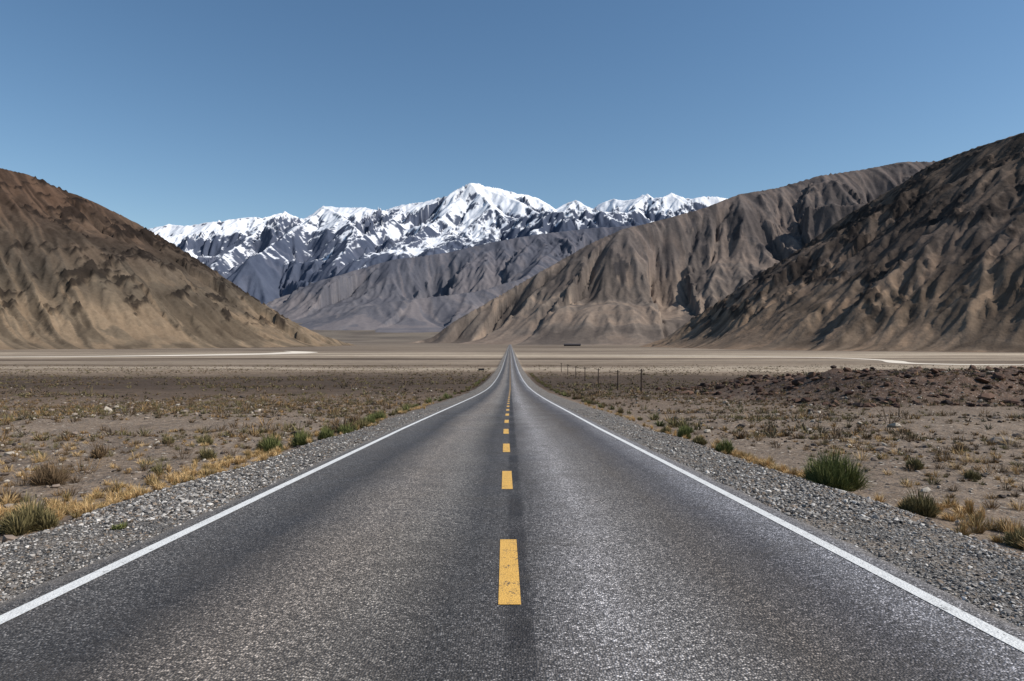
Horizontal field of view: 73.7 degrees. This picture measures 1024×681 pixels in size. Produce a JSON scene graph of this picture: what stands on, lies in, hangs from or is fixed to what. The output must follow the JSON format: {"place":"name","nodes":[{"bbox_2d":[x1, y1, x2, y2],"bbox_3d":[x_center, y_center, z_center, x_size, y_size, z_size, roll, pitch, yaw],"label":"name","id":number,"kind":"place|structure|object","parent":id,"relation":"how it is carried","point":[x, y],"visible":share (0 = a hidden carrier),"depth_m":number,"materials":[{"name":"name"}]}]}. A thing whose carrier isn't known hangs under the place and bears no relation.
{"place":"outdoors","nodes":[
{"label":"outdoors","id":0,"kind":"place"},
{"bbox_2d":[17,351,315,356],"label":"dirt track","id":1,"kind":"structure","parent":0,"point":[292,352],"depth_m":712.98,"materials":[{"name":"beige soil"}]},
{"bbox_2d":[0,168,352,349],"bbox_3d":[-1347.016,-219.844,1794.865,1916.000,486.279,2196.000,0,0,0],"label":"brown hill","id":2,"kind":"structure","parent":0,"point":[78,272],"depth_m":1581.63,"materials":[{"name":"brown stone"}]},
{"bbox_2d":[148,183,727,303],"bbox_3d":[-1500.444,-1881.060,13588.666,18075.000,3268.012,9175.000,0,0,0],"label":"snow mountain range","id":3,"kind":"structure","parent":0,"point":[265,260],"depth_m":13194.48,"materials":[{"name":"white snow"}]},
{"bbox_2d":[266,225,638,332],"bbox_3d":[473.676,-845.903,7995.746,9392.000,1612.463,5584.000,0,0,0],"label":"grey ridge","id":4,"kind":"structure","parent":0,"point":[434,293],"depth_m":7547.19,"materials":[{"name":"grey stone"}]},
{"bbox_2d":[0,344,1023,680],"bbox_3d":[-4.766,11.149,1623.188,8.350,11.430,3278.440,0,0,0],"label":"road","id":5,"kind":"structure","parent":0,"point":[378,560],"depth_m":5.82,"materials":[{"name":"grey asphalt"}]},
{"bbox_2d":[0,347,508,623],"bbox_3d":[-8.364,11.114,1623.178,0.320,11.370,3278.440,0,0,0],"label":"edge line","id":6,"kind":"object","parent":5,"relation":"on","point":[22,609],"visible":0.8,"depth_m":7.14,"materials":[{"name":"white paint"}]},
{"bbox_2d":[498,384,520,603],"bbox_3d":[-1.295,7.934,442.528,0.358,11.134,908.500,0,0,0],"label":"line","id":7,"kind":"object","parent":5,"relation":"on","point":[509,587],"visible":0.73,"depth_m":6.49,"materials":[{"name":"yellow paint"}]},
{"bbox_2d":[511,347,1023,651],"bbox_3d":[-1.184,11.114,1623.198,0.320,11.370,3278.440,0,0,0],"label":"edge line","id":8,"kind":"object","parent":5,"relation":"on","point":[1009,639],"visible":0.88,"depth_m":6.42,"materials":[{"name":"white paint"}]},
{"bbox_2d":[0,323,1023,627],"bbox_3d":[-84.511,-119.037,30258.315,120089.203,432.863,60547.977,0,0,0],"label":"desert ground","id":9,"kind":"structure","parent":0,"point":[388,351],"depth_m":61.58,"materials":[{"name":"brown soil"}]},
{"bbox_2d":[0,487,22,503],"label":"desert shrub","id":10,"kind":"object","parent":9,"relation":"on","point":[19,498],"visible":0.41,"depth_m":12.54,"materials":[{"name":"brown plant"}]},
{"bbox_2d":[0,491,64,535],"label":"desert shrub","id":11,"kind":"object","parent":9,"relation":"on","point":[26,520],"visible":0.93,"depth_m":10.16,"materials":[{"name":"green plant"}]},
{"bbox_2d":[24,461,76,485],"bbox_3d":[-10.042,2.858,14.818,1.112,0.569,1.248,0,0,-14],"label":"desert shrub","id":12,"kind":"object","parent":9,"relation":"on","point":[43,476],"visible":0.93,"depth_m":14.63,"materials":[{"name":"brown plant"}]},
{"bbox_2d":[89,443,108,458],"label":"desert shrub","id":13,"kind":"object","parent":9,"relation":"on","point":[100,452],"visible":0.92,"depth_m":19.47,"materials":[{"name":"brown plant"}]},
{"bbox_2d":[111,521,127,529],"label":"desert shrub","id":14,"kind":"object","parent":9,"relation":"on","point":[120,526],"visible":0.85,"depth_m":8.57,"materials":[{"name":"green plant"}]},
{"bbox_2d":[147,463,164,474],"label":"desert shrub","id":15,"kind":"object","parent":9,"relation":"on","point":[159,468],"visible":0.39,"depth_m":16.33,"materials":[{"name":"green plant"}]},
{"bbox_2d":[161,434,174,443],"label":"desert shrub","id":16,"kind":"object","parent":9,"relation":"on","point":[170,438],"visible":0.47,"depth_m":23.51,"materials":[{"name":"brown plant"}]},
{"bbox_2d":[196,431,213,444],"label":"desert shrub","id":17,"kind":"object","parent":9,"relation":"on","point":[203,440],"visible":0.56,"depth_m":22.97,"materials":[{"name":"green plant"}]},
{"bbox_2d":[198,445,218,459],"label":"desert shrub","id":18,"kind":"object","parent":9,"relation":"on","point":[207,454],"visible":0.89,"depth_m":19.37,"materials":[{"name":"green plant"}]},
{"bbox_2d":[254,435,272,449],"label":"desert shrub","id":19,"kind":"object","parent":9,"relation":"on","point":[258,445],"visible":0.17,"depth_m":22.01,"materials":[{"name":"green plant"}]},
{"bbox_2d":[258,433,284,452],"bbox_3d":[-7.484,3.191,21.356,0.991,0.694,1.221,0,0,0],"label":"desert shrub","id":20,"kind":"object","parent":9,"relation":"on","point":[269,444],"visible":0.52,"depth_m":21.16,"materials":[{"name":"green plant"}]},
{"bbox_2d":[290,426,310,446],"bbox_3d":[-7.073,3.216,22.971,0.965,0.713,0.998,0,0,0],"label":"desert shrub","id":21,"kind":"object","parent":9,"relation":"on","point":[299,439],"visible":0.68,"depth_m":22.79,"materials":[{"name":"green plant"}]},
{"bbox_2d":[290,429,314,442],"bbox_3d":[-7.391,3.388,24.359,0.933,0.595,1.074,0,0,-44],"label":"desert shrub","id":22,"kind":"object","parent":9,"relation":"on","point":[311,438],"visible":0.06,"depth_m":24.40,"materials":[{"name":"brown plant"}]},
{"bbox_2d":[317,424,334,439],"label":"desert shrub","id":23,"kind":"object","parent":9,"relation":"on","point":[325,433],"visible":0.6,"depth_m":25.32,"materials":[{"name":"green plant"}]},
{"bbox_2d":[335,423,352,433],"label":"desert shrub","id":24,"kind":"object","parent":9,"relation":"on","point":[346,429],"visible":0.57,"depth_m":27.90,"materials":[{"name":"green plant"}]},
{"bbox_2d":[355,417,370,427],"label":"desert shrub","id":25,"kind":"object","parent":9,"relation":"on","point":[365,423],"visible":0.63,"depth_m":31.80,"materials":[{"name":"green plant"}]},
{"bbox_2d":[363,414,375,422],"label":"desert shrub","id":26,"kind":"object","parent":9,"relation":"on","point":[370,419],"visible":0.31,"depth_m":33.88,"materials":[{"name":"green plant"}]},
{"bbox_2d":[371,411,388,419],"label":"desert shrub","id":27,"kind":"object","parent":9,"relation":"on","point":[376,416],"visible":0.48,"depth_m":35.76,"materials":[{"name":"green plant"}]},
{"bbox_2d":[0,363,1023,521],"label":"desert scrub","id":28,"kind":"object","parent":9,"relation":"on","point":[767,430],"visible":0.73,"depth_m":43.78,"materials":[{"name":"brown plant"}]},
{"bbox_2d":[0,402,1023,547],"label":"dry grass","id":29,"kind":"structure","parent":9,"relation":"on","point":[79,509],"depth_m":12.90,"materials":[{"name":"yellow plant"}]},
{"bbox_2d":[0,367,1023,542],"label":"desert stones","id":30,"kind":"object","parent":9,"relation":"on","point":[5,538],"visible":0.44,"depth_m":28.63,"materials":[{"name":"stone"}]},
{"bbox_2d":[660,424,672,433],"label":"desert shrub","id":31,"kind":"object","parent":9,"relation":"on","point":[664,429],"visible":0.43,"depth_m":28.91,"materials":[{"name":"green plant"}]},
{"bbox_2d":[677,424,692,438],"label":"desert shrub","id":32,"kind":"object","parent":9,"relation":"on","point":[684,431],"visible":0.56,"depth_m":24.24,"materials":[{"name":"green plant"}]},
{"bbox_2d":[692,433,708,444],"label":"desert shrub","id":33,"kind":"object","parent":9,"relation":"on","point":[700,440],"visible":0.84,"depth_m":21.52,"materials":[{"name":"green plant"}]},
{"bbox_2d":[713,436,734,453],"bbox_3d":[6.266,3.063,20.106,0.776,0.540,0.814,0,0,29],"label":"desert shrub","id":34,"kind":"object","parent":9,"relation":"on","point":[725,446],"visible":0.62,"depth_m":19.96,"materials":[{"name":"green plant"}]},
{"bbox_2d":[796,443,875,491],"bbox_3d":[6.445,2.463,13.571,1.602,1.048,1.504,0,0,0],"label":"desert shrub","id":35,"kind":"object","parent":9,"relation":"on","point":[830,472],"visible":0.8,"depth_m":13.38,"materials":[{"name":"green plant"}]},
{"bbox_2d":[655,365,1023,407],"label":"rocky outcrop","id":36,"kind":"object","parent":9,"relation":"on","point":[865,371],"visible":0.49,"depth_m":70.03,"materials":[{"name":"stone"}]},
{"bbox_2d":[905,456,924,469],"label":"desert shrub","id":37,"kind":"object","parent":9,"relation":"on","point":[918,464],"visible":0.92,"depth_m":16.96,"materials":[{"name":"green plant"}]},
{"bbox_2d":[893,485,944,517],"bbox_3d":[6.843,2.675,11.488,0.803,0.564,0.845,0,0,0],"label":"desert shrub","id":38,"kind":"object","parent":9,"relation":"on","point":[921,505],"visible":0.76,"depth_m":11.36,"materials":[{"name":"green plant"}]},
{"bbox_2d":[946,440,972,452],"bbox_3d":[14.712,3.473,22.424,0.863,0.533,0.806,0,0,0],"label":"desert shrub","id":39,"kind":"object","parent":9,"relation":"on","point":[956,447],"visible":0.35,"depth_m":22.40,"materials":[{"name":"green plant"}]},
{"bbox_2d":[962,466,982,479],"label":"desert shrub","id":40,"kind":"object","parent":9,"relation":"on","point":[973,475],"visible":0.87,"depth_m":15.57,"materials":[{"name":"green plant"}]},
{"bbox_2d":[1000,525,1023,549],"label":"desert shrub","id":41,"kind":"object","parent":9,"relation":"on","point":[1016,534],"visible":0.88,"depth_m":9.32,"materials":[{"name":"green plant"}]},
{"bbox_2d":[0,408,1023,626],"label":"gravel","id":42,"kind":"structure","parent":0,"point":[810,509],"depth_m":9.65,"materials":[{"name":"grey gravel"}]},
{"bbox_2d":[0,0,1023,228],"label":"sky","id":43,"kind":"structure","parent":0,"point":[152,113],"materials":[{"name":"blue"}]},
{"bbox_2d":[409,161,936,344],"bbox_3d":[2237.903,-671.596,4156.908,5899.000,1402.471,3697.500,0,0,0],"label":"spurred hill","id":44,"kind":"structure","parent":0,"point":[647,283],"depth_m":3701.39,"materials":[{"name":"brown stone"}]},
{"bbox_2d":[639,132,1023,352],"bbox_3d":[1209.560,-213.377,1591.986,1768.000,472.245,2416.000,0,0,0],"label":"dark hill","id":45,"kind":"structure","parent":0,"point":[929,258],"depth_m":1230.54,"materials":[{"name":"brown stone"}]},
{"bbox_2d":[647,355,1023,364],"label":"dirt track","id":46,"kind":"structure","parent":0,"point":[891,361],"depth_m":429.72,"materials":[{"name":"beige soil"}]}
]}

